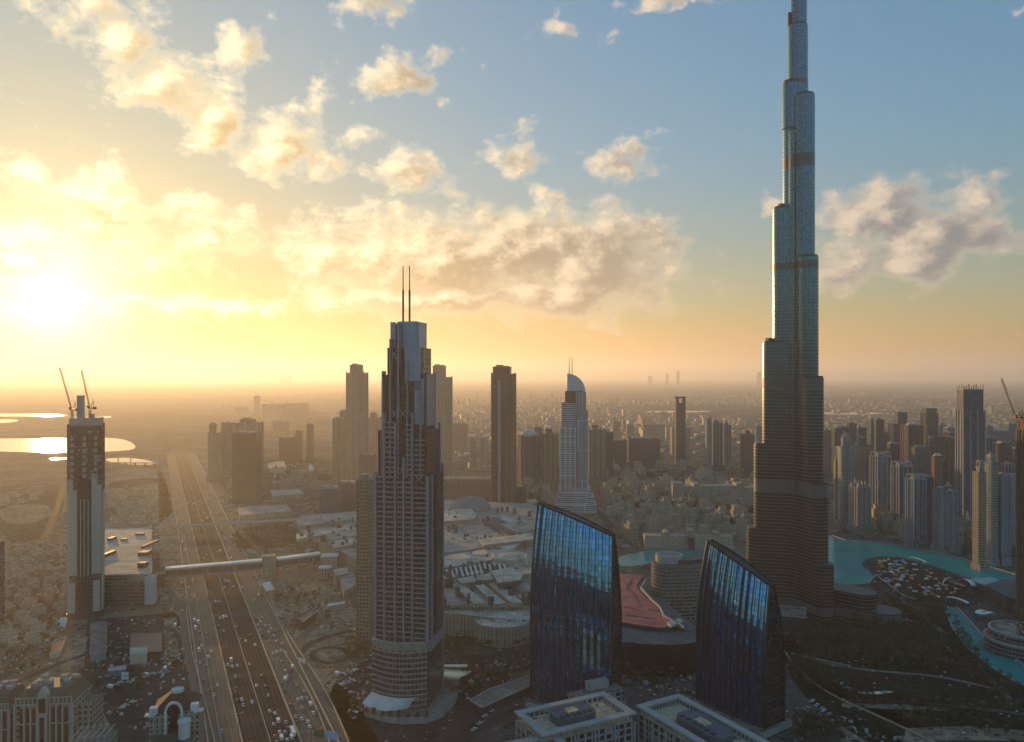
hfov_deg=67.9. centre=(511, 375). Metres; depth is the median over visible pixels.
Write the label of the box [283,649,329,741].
road wall
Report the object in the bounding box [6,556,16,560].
villa
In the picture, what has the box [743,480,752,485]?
town house
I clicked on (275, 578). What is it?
slip road
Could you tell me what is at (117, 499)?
town house
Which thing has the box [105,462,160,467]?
overpass
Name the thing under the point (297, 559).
covered footbridge
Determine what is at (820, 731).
tree
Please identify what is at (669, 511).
town house
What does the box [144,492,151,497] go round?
town house
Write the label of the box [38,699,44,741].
tall bay window
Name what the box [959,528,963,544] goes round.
town house
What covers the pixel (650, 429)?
tower
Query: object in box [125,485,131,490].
town house
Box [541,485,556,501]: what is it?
town house
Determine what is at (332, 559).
mall annexe
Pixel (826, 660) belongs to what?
road wall
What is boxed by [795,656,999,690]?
park path
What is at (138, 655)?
site building
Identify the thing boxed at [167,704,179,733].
arched window
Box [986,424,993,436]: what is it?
tower
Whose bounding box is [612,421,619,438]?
tower
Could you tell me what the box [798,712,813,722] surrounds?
tree
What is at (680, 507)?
town house
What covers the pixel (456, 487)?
cinema block
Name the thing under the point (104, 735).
apartment block
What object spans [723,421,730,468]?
tower
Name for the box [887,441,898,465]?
tower
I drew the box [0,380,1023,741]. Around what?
ground
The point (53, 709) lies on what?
tall window
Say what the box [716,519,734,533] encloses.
town house
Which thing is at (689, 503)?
town house
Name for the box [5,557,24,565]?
town house
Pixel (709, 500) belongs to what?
town house
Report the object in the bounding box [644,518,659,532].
town house
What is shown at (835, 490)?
tower
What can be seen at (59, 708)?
tall window
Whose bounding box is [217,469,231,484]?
town house
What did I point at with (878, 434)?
tower
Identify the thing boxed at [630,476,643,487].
town house
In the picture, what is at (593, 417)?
distant low city
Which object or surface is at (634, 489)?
town house
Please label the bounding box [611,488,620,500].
town house
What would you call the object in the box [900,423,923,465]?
tower
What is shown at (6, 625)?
town house
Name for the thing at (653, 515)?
town house
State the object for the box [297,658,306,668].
sign gantry
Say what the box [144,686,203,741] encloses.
apartment block
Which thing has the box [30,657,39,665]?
tree
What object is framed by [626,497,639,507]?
town house
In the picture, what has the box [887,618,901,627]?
tree
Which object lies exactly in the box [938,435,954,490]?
tower
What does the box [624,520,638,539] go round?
town house
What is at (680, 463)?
town house
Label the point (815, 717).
tree
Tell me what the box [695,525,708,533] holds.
town house
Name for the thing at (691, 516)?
town house
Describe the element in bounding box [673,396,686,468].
tower
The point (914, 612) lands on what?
tree
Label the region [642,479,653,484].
town house
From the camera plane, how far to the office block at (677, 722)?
498.06 m
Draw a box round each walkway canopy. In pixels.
[858,690,891,699]
[947,596,968,606]
[964,579,975,585]
[975,609,993,619]
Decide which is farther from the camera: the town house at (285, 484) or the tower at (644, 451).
the tower at (644, 451)
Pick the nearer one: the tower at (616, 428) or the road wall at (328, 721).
the road wall at (328, 721)
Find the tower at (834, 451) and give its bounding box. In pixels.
[833,446,836,487]
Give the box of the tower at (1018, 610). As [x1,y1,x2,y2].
[1013,410,1023,621]
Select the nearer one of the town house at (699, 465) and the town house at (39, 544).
the town house at (39, 544)
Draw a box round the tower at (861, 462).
[851,443,873,483]
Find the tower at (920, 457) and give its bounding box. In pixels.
[909,445,930,475]
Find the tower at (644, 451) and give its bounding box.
[626,436,659,467]
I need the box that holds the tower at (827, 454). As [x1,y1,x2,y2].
[824,429,832,477]
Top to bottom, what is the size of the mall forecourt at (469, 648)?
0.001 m
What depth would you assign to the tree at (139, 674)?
671.81 m
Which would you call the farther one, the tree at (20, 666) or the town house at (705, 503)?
the town house at (705, 503)
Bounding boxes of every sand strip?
[842,703,942,710]
[905,726,1023,736]
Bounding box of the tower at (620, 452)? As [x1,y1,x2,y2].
[614,439,628,469]
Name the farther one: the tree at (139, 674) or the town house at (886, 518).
the town house at (886, 518)
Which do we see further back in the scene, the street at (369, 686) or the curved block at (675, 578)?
the curved block at (675, 578)
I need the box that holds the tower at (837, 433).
[830,426,845,472]
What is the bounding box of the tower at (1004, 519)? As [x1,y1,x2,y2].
[998,472,1011,565]
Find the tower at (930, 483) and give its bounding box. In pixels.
[920,474,933,540]
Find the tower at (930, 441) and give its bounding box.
[925,436,935,454]
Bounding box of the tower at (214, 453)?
[206,422,221,480]
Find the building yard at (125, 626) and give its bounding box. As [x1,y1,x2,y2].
[80,613,183,671]
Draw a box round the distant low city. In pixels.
[214,391,1023,457]
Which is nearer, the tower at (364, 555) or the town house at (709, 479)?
the tower at (364, 555)
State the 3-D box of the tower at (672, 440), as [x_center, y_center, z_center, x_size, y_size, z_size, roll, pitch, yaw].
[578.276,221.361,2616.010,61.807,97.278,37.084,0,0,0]
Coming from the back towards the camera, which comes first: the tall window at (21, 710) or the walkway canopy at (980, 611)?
the walkway canopy at (980, 611)
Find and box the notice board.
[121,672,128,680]
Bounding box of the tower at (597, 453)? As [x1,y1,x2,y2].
[589,424,607,479]
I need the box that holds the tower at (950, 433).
[943,431,954,436]
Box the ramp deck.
[470,675,529,714]
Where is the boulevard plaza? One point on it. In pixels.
(503, 730)
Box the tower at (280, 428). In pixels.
[273,420,288,436]
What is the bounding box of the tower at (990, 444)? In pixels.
[986,435,996,454]
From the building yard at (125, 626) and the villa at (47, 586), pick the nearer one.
the building yard at (125, 626)
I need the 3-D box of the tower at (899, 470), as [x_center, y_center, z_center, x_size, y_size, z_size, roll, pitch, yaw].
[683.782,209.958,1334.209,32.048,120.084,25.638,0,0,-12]
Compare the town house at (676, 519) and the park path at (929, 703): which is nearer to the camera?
the park path at (929, 703)
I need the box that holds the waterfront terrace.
[643,527,735,550]
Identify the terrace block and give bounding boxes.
[780,605,805,632]
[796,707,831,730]
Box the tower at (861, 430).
[857,426,866,437]
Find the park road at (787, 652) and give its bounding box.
[785,640,950,741]
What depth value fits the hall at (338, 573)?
983.18 m
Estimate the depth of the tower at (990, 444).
1603.90 m
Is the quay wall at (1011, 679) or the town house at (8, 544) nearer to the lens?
the quay wall at (1011, 679)
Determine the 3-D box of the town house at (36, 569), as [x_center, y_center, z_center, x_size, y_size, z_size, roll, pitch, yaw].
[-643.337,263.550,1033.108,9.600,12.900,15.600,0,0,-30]
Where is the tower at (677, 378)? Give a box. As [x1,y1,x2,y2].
[676,371,679,385]
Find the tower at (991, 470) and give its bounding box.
[984,452,999,565]
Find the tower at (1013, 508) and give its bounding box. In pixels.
[1008,473,1015,541]
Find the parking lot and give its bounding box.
[80,664,190,741]
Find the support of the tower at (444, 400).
on the ground at (168, 416)
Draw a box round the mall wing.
[620,574,695,676]
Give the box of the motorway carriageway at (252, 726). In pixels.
[174,450,299,741]
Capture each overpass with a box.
[105,451,136,461]
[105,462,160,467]
[154,518,298,532]
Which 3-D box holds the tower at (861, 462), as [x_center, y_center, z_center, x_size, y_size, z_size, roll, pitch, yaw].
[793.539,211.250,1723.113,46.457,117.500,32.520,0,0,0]
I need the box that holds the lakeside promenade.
[828,531,1023,665]
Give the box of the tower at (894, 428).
[888,412,907,460]
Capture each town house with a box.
[0,620,11,634]
[5,541,10,548]
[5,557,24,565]
[5,590,11,601]
[5,604,15,618]
[6,574,27,585]
[8,548,15,556]
[8,636,20,655]
[9,582,32,594]
[11,542,23,549]
[11,573,25,579]
[12,559,25,569]
[14,592,29,604]
[21,545,28,556]
[25,541,42,547]
[29,566,50,579]
[33,551,45,562]
[34,564,42,571]
[36,590,59,602]
[44,592,53,610]
[46,557,54,566]
[47,550,66,562]
[47,574,55,584]
[48,541,66,549]
[49,586,58,592]
[54,547,66,554]
[58,565,66,573]
[59,593,66,601]
[60,558,66,566]
[112,496,119,501]
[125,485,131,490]
[128,493,135,499]
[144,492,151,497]
[145,510,151,517]
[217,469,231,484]
[227,477,231,488]
[261,469,273,483]
[261,480,279,493]
[265,465,284,471]
[273,476,290,488]
[277,471,290,479]
[286,472,304,486]
[288,461,308,473]
[290,468,299,475]
[301,469,313,481]
[317,466,331,478]
[520,478,533,490]
[524,476,535,487]
[526,488,536,498]
[534,483,548,496]
[535,480,554,491]
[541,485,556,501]
[599,489,610,502]
[604,484,612,491]
[605,500,623,515]
[608,477,617,485]
[611,482,626,491]
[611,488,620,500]
[614,461,619,470]
[615,497,626,505]
[617,509,627,520]
[619,515,633,533]
[620,467,634,478]
[620,476,632,485]
[621,500,634,513]
[622,485,632,498]
[624,475,631,480]
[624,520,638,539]
[626,491,638,500]
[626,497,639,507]
[626,508,638,520]
[627,481,637,493]
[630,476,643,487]
[633,461,641,470]
[634,509,645,519]
[636,517,646,531]
[639,467,645,474]
[639,498,656,510]
[640,484,655,499]
[640,503,650,514]
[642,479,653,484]
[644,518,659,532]
[645,493,662,504]
[645,508,660,520]
[648,468,655,478]
[648,520,660,532]
[650,483,660,495]
[652,500,668,512]
[655,459,665,470]
[655,517,664,528]
[657,475,668,484]
[657,481,664,492]
[659,473,672,479]
[659,513,673,525]
[660,528,670,545]
[661,498,670,504]
[664,488,668,496]
[665,505,672,515]
[665,524,683,532]
[667,466,683,476]
[668,504,680,516]
[670,514,681,526]
[672,495,692,507]
[672,500,685,509]
[672,527,684,532]
[675,459,685,471]
[676,504,688,516]
[679,495,694,507]
[680,520,695,532]
[682,508,691,518]
[683,510,696,525]
[685,474,695,483]
[685,490,699,504]
[691,505,712,518]
[694,466,710,478]
[695,524,709,533]
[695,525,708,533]
[696,500,709,508]
[697,460,704,470]
[697,480,705,483]
[698,465,712,475]
[698,496,712,506]
[703,513,715,530]
[704,474,713,483]
[710,494,722,502]
[711,509,721,518]
[714,498,731,509]
[716,475,724,483]
[716,514,731,525]
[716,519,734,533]
[717,507,728,513]
[718,510,730,517]
[719,476,730,483]
[722,529,736,544]
[723,489,736,503]
[723,496,733,503]
[726,464,743,478]
[728,460,735,466]
[730,475,739,481]
[730,507,742,516]
[731,461,739,467]
[731,502,747,508]
[732,511,753,524]
[733,521,747,539]
[736,500,753,512]
[736,515,748,524]
[739,496,753,503]
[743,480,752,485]
[749,472,753,483]
[828,487,833,500]
[829,507,833,519]
[871,504,886,526]
[871,519,876,529]
[879,511,893,530]
[892,514,904,536]
[959,511,971,527]
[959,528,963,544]
[960,524,970,535]
[964,527,971,541]
[967,535,971,549]
[1011,541,1015,556]
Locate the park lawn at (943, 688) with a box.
[784,603,1023,741]
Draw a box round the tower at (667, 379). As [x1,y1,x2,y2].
[666,374,668,385]
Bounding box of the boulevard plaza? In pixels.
[471,661,840,741]
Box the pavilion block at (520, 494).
[516,485,525,503]
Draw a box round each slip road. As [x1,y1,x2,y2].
[158,585,180,617]
[178,605,213,741]
[208,498,283,589]
[257,585,347,741]
[294,622,324,658]
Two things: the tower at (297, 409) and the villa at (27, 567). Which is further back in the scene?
the tower at (297, 409)
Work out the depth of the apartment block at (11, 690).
482.00 m
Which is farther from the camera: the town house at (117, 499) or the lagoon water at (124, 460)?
the lagoon water at (124, 460)
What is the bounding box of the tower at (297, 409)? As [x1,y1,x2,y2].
[286,403,308,416]
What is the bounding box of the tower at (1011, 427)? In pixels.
[1005,422,1016,447]
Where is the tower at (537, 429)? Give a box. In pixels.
[534,426,541,473]
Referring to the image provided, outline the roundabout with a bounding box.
[309,646,351,663]
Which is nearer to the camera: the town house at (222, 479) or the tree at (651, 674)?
the tree at (651, 674)
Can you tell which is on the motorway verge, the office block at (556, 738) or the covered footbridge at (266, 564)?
the covered footbridge at (266, 564)
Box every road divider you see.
[171,462,221,741]
[183,463,270,741]
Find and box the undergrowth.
[793,615,1023,739]
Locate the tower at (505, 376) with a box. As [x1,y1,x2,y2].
[491,365,515,502]
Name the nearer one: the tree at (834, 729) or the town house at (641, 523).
the tree at (834, 729)
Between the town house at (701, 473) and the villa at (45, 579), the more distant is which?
the town house at (701, 473)
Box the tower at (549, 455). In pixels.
[542,428,558,491]
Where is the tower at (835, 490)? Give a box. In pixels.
[833,453,836,523]
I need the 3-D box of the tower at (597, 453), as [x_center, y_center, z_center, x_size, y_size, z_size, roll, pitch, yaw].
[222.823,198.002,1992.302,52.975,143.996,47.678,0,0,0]
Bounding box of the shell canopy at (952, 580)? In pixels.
[942,577,957,584]
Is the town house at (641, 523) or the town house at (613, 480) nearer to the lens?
the town house at (641, 523)
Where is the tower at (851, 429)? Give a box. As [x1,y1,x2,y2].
[846,422,856,445]
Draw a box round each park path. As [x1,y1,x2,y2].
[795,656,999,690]
[840,699,1023,714]
[878,640,1012,699]
[897,736,1023,741]
[902,619,945,632]
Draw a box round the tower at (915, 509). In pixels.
[903,473,928,548]
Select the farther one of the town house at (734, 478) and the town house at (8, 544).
the town house at (734, 478)
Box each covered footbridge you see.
[152,554,275,585]
[276,552,320,572]
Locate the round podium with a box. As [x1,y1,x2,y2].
[983,620,1023,661]
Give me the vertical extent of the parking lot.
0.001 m
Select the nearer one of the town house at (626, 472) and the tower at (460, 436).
the town house at (626, 472)
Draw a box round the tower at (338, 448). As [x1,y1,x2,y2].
[330,416,345,485]
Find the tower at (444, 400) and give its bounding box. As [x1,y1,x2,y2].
[432,364,454,475]
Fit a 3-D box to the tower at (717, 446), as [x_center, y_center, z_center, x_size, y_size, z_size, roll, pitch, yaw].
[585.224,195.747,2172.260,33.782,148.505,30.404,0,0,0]
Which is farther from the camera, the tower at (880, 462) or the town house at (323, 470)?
the town house at (323, 470)
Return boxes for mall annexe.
[321,553,338,572]
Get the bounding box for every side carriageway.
[167,453,240,741]
[187,453,327,741]
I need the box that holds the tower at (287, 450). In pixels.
[277,436,297,464]
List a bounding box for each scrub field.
[0,492,63,542]
[233,524,295,549]
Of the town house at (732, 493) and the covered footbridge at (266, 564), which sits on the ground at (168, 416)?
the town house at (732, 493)
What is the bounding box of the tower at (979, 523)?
[971,460,989,570]
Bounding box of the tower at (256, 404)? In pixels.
[254,396,259,413]
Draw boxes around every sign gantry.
[222,579,231,585]
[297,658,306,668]
[311,730,340,741]
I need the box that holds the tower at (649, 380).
[648,376,651,385]
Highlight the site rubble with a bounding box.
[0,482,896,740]
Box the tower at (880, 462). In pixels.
[870,451,891,510]
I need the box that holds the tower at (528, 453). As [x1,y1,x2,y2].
[517,430,539,484]
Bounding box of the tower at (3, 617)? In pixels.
[0,540,7,623]
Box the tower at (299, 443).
[295,429,302,461]
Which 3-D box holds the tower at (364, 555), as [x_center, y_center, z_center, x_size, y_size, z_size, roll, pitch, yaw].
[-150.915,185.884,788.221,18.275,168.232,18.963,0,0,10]
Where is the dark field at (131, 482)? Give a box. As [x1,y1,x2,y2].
[109,478,162,487]
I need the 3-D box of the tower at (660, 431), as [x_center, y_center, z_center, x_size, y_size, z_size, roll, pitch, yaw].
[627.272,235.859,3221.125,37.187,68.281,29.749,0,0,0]
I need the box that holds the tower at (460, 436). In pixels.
[453,422,467,451]
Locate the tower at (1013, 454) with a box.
[1011,447,1015,475]
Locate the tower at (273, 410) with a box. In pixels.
[261,404,285,416]
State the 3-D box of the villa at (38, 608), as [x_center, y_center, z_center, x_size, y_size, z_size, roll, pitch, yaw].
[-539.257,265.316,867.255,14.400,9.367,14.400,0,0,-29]
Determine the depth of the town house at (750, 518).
1351.60 m
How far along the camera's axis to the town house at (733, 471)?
2019.70 m
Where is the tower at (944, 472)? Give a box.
[943,460,946,489]
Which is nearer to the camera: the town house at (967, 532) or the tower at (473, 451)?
the town house at (967, 532)
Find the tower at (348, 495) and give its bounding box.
[338,480,355,510]
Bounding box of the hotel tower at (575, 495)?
[556,362,596,513]
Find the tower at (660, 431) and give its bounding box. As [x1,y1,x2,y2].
[656,424,664,439]
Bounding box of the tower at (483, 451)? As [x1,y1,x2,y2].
[479,436,487,467]
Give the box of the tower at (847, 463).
[835,432,857,526]
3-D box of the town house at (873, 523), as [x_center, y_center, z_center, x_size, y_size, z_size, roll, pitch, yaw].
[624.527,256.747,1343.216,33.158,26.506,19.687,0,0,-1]
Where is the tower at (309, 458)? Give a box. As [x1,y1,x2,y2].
[305,423,314,462]
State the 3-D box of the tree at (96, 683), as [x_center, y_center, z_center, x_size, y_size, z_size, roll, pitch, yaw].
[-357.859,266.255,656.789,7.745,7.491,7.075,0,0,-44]
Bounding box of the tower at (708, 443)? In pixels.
[705,416,711,470]
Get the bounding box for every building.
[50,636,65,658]
[60,617,66,627]
[90,621,106,661]
[108,664,125,677]
[130,631,161,658]
[130,646,146,664]
[320,485,341,512]
[453,461,469,470]
[566,677,622,711]
[970,577,1015,611]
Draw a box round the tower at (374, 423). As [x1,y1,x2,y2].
[368,412,380,461]
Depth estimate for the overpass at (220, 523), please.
1339.13 m
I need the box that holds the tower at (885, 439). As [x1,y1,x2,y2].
[884,431,887,454]
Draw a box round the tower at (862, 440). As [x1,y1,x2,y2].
[857,436,866,485]
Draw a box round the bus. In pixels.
[289,725,295,735]
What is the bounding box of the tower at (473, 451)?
[470,437,476,466]
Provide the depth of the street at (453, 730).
583.76 m
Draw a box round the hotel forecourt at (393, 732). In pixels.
[331,657,514,741]
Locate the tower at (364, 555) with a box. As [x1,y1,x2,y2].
[356,474,372,638]
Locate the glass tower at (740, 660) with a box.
[691,539,791,738]
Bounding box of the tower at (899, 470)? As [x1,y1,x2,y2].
[890,461,912,519]
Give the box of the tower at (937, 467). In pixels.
[931,453,942,489]
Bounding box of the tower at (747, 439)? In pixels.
[740,429,754,477]
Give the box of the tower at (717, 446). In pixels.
[712,418,723,470]
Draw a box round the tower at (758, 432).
[755,424,761,441]
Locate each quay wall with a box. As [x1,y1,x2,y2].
[832,535,1015,574]
[847,574,957,608]
[944,607,1016,683]
[958,608,1023,664]
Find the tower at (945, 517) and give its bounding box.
[930,482,960,553]
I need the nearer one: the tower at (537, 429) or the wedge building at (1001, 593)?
the wedge building at (1001, 593)
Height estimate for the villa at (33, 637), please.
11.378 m
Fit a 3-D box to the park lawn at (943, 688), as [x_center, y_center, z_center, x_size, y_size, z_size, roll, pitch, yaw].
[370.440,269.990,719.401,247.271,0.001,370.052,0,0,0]
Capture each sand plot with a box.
[0,504,52,523]
[60,636,87,671]
[105,469,172,523]
[163,617,180,661]
[288,581,355,656]
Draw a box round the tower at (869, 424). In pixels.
[865,418,875,444]
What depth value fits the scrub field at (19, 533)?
1372.56 m
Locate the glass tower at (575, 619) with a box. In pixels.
[525,501,626,711]
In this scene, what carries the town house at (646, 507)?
on the ground at (168, 416)
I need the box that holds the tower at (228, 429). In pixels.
[221,417,263,475]
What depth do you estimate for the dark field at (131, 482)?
1926.71 m
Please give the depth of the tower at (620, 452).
2182.98 m
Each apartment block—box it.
[0,679,25,741]
[12,673,103,741]
[70,723,117,741]
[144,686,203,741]
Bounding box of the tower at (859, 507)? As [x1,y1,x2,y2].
[847,479,873,532]
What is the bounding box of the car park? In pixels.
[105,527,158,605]
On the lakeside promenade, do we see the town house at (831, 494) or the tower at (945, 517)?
the tower at (945, 517)
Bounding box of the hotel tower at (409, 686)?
[356,266,457,724]
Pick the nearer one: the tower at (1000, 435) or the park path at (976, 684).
the park path at (976, 684)
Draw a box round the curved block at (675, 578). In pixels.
[651,551,703,620]
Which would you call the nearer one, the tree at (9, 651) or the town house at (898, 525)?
the tree at (9, 651)
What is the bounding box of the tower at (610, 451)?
[606,431,614,475]
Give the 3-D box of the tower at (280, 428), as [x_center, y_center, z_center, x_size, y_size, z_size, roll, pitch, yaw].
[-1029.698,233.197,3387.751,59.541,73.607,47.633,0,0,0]
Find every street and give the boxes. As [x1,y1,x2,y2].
[0,562,59,679]
[8,488,66,550]
[18,644,129,682]
[107,627,180,640]
[118,721,148,741]
[302,630,355,651]
[335,674,370,682]
[357,654,529,690]
[433,709,480,741]
[450,704,526,741]
[453,470,725,475]
[537,499,612,531]
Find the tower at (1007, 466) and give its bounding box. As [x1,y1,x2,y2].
[1001,461,1014,475]
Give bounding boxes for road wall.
[167,456,208,741]
[175,458,242,741]
[186,606,214,741]
[187,455,301,741]
[195,455,339,741]
[270,597,349,741]
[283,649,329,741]
[785,651,933,741]
[791,653,850,666]
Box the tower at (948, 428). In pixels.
[943,426,954,431]
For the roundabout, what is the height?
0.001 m
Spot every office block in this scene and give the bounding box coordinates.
[506,734,564,741]
[514,691,636,741]
[636,693,769,741]
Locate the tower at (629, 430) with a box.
[626,424,633,436]
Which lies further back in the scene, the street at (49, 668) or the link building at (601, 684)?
the street at (49, 668)
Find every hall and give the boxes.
[238,505,291,519]
[261,580,274,598]
[268,461,285,477]
[270,489,303,499]
[289,465,313,475]
[296,608,315,629]
[305,546,315,552]
[318,471,331,479]
[327,600,344,611]
[333,566,348,587]
[340,571,355,600]
[522,499,537,506]
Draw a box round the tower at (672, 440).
[670,426,689,454]
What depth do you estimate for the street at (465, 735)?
590.48 m
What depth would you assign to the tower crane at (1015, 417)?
843.95 m
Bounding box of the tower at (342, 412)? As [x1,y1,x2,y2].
[339,409,345,416]
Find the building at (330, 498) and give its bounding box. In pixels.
[320,485,341,512]
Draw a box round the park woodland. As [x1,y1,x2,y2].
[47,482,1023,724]
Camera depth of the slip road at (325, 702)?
682.82 m
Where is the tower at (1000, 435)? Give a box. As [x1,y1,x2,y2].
[994,429,1007,441]
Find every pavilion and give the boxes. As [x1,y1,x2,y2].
[318,565,331,578]
[442,664,469,687]
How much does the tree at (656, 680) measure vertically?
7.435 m
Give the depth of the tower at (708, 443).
2093.88 m
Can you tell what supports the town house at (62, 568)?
on the ground at (168, 416)
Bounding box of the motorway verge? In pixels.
[158,464,379,741]
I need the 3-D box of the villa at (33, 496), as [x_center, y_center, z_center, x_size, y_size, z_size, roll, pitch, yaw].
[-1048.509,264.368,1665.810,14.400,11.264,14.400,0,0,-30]
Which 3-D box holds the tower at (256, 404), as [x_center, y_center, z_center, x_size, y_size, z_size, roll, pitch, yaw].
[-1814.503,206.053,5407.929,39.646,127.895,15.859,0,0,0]
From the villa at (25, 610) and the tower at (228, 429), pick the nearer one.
the villa at (25, 610)
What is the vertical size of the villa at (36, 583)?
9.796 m
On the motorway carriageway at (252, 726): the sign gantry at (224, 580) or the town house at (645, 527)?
the sign gantry at (224, 580)
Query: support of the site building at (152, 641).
on the building yard at (125, 626)
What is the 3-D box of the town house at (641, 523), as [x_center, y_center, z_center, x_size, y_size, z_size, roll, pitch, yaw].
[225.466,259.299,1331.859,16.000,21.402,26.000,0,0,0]
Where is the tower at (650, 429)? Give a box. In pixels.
[642,423,655,436]
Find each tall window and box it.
[3,714,5,741]
[20,709,22,741]
[26,709,28,741]
[32,708,35,741]
[52,708,54,741]
[58,707,60,741]
[64,707,67,741]
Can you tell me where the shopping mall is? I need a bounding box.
[294,496,536,647]
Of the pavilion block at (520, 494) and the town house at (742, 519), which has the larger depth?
the pavilion block at (520, 494)
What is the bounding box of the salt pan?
[124,436,151,438]
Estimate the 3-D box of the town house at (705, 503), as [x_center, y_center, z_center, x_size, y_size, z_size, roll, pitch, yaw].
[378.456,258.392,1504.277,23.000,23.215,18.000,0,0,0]
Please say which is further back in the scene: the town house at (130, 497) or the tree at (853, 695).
the town house at (130, 497)
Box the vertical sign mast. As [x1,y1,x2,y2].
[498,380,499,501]
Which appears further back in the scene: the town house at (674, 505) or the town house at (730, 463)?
the town house at (730, 463)
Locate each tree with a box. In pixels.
[4,648,14,655]
[17,662,25,669]
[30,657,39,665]
[39,631,47,641]
[40,645,50,656]
[93,680,101,687]
[113,685,124,695]
[134,672,144,678]
[134,682,142,693]
[135,666,143,673]
[135,677,143,682]
[491,677,501,683]
[646,673,654,680]
[651,678,659,685]
[794,708,805,716]
[795,726,808,740]
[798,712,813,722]
[799,723,815,738]
[802,718,821,734]
[807,709,820,721]
[814,725,830,740]
[817,713,830,721]
[819,720,833,731]
[828,718,843,730]
[829,726,841,737]
[837,731,845,739]
[840,676,848,684]
[847,687,859,698]
[848,691,861,703]
[859,693,869,704]
[865,691,880,704]
[880,695,891,705]
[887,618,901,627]
[908,606,924,620]
[915,595,925,602]
[918,701,927,706]
[923,592,936,600]
[933,620,942,630]
[934,603,947,617]
[934,702,947,713]
[935,598,948,611]
[936,616,946,625]
[954,642,965,651]
[965,652,976,660]
[979,662,991,670]
[987,673,998,680]
[990,668,1000,676]
[1001,724,1010,730]
[1007,701,1013,716]
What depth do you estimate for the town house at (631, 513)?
1364.71 m
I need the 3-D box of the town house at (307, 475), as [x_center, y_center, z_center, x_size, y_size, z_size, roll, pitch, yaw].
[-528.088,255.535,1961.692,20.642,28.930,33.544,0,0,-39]
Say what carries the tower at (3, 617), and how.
on the ground at (168, 416)
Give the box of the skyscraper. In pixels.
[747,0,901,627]
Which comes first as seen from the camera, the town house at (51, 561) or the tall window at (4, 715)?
the tall window at (4, 715)
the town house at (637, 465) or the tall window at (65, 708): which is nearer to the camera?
the tall window at (65, 708)
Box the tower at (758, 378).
[757,372,760,385]
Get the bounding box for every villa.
[0,500,7,505]
[0,627,18,642]
[5,602,13,608]
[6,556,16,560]
[13,611,29,623]
[17,498,25,502]
[17,588,30,596]
[17,609,30,615]
[20,600,36,610]
[21,616,36,629]
[24,563,35,572]
[24,596,37,602]
[25,630,41,644]
[26,558,37,566]
[26,578,40,587]
[29,620,46,632]
[30,494,37,499]
[32,603,46,614]
[41,562,52,570]
[43,583,56,594]
[44,576,56,583]
[53,600,66,612]
[105,488,111,492]
[108,500,115,506]
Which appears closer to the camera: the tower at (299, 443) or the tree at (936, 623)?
the tree at (936, 623)
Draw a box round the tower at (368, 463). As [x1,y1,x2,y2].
[360,453,376,474]
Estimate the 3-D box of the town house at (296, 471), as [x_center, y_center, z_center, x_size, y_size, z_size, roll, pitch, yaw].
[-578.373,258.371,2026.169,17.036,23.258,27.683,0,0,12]
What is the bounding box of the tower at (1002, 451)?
[993,441,1012,471]
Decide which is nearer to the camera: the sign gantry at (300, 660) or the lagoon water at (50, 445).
the sign gantry at (300, 660)
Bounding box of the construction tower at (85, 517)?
[66,395,105,619]
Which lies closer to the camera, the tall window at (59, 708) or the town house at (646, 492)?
the tall window at (59, 708)
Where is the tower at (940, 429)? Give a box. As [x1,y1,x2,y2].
[938,423,946,436]
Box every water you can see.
[0,414,66,416]
[0,419,17,422]
[0,438,134,452]
[51,457,66,459]
[106,458,151,464]
[618,550,741,565]
[646,411,709,412]
[824,412,884,414]
[828,536,1015,583]
[946,608,1023,685]
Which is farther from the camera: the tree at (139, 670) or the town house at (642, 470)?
the town house at (642, 470)
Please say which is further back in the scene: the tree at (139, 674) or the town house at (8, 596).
the town house at (8, 596)
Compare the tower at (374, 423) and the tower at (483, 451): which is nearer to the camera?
the tower at (483, 451)
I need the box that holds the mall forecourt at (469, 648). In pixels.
[444,636,529,675]
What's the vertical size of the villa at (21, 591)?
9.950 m
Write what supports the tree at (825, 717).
on the boulevard plaza
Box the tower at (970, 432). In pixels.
[955,384,985,518]
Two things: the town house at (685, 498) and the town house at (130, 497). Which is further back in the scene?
the town house at (130, 497)
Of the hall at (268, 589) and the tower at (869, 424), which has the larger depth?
the tower at (869, 424)
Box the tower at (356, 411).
[346,363,367,480]
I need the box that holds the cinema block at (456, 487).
[444,476,490,498]
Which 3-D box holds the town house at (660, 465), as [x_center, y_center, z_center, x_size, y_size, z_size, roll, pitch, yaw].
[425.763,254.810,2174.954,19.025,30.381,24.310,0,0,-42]
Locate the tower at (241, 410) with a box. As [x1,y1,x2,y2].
[235,407,247,413]
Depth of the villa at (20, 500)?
1615.28 m
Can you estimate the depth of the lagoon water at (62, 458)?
2486.83 m
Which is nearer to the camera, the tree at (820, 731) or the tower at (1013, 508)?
the tree at (820, 731)
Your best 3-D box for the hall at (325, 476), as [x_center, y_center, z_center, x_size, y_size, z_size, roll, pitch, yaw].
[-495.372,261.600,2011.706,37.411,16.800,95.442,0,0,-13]
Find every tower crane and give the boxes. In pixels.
[59,367,77,417]
[81,370,96,417]
[1001,378,1022,422]
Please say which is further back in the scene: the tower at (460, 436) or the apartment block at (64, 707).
the tower at (460, 436)
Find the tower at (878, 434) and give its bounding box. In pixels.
[874,418,883,454]
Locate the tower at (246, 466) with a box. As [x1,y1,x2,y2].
[229,431,264,502]
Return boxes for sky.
[0,0,1023,379]
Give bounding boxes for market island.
[866,558,985,606]
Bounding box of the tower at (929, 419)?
[920,408,937,452]
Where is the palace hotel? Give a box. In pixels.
[669,481,753,501]
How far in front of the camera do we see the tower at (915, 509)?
1194.63 m

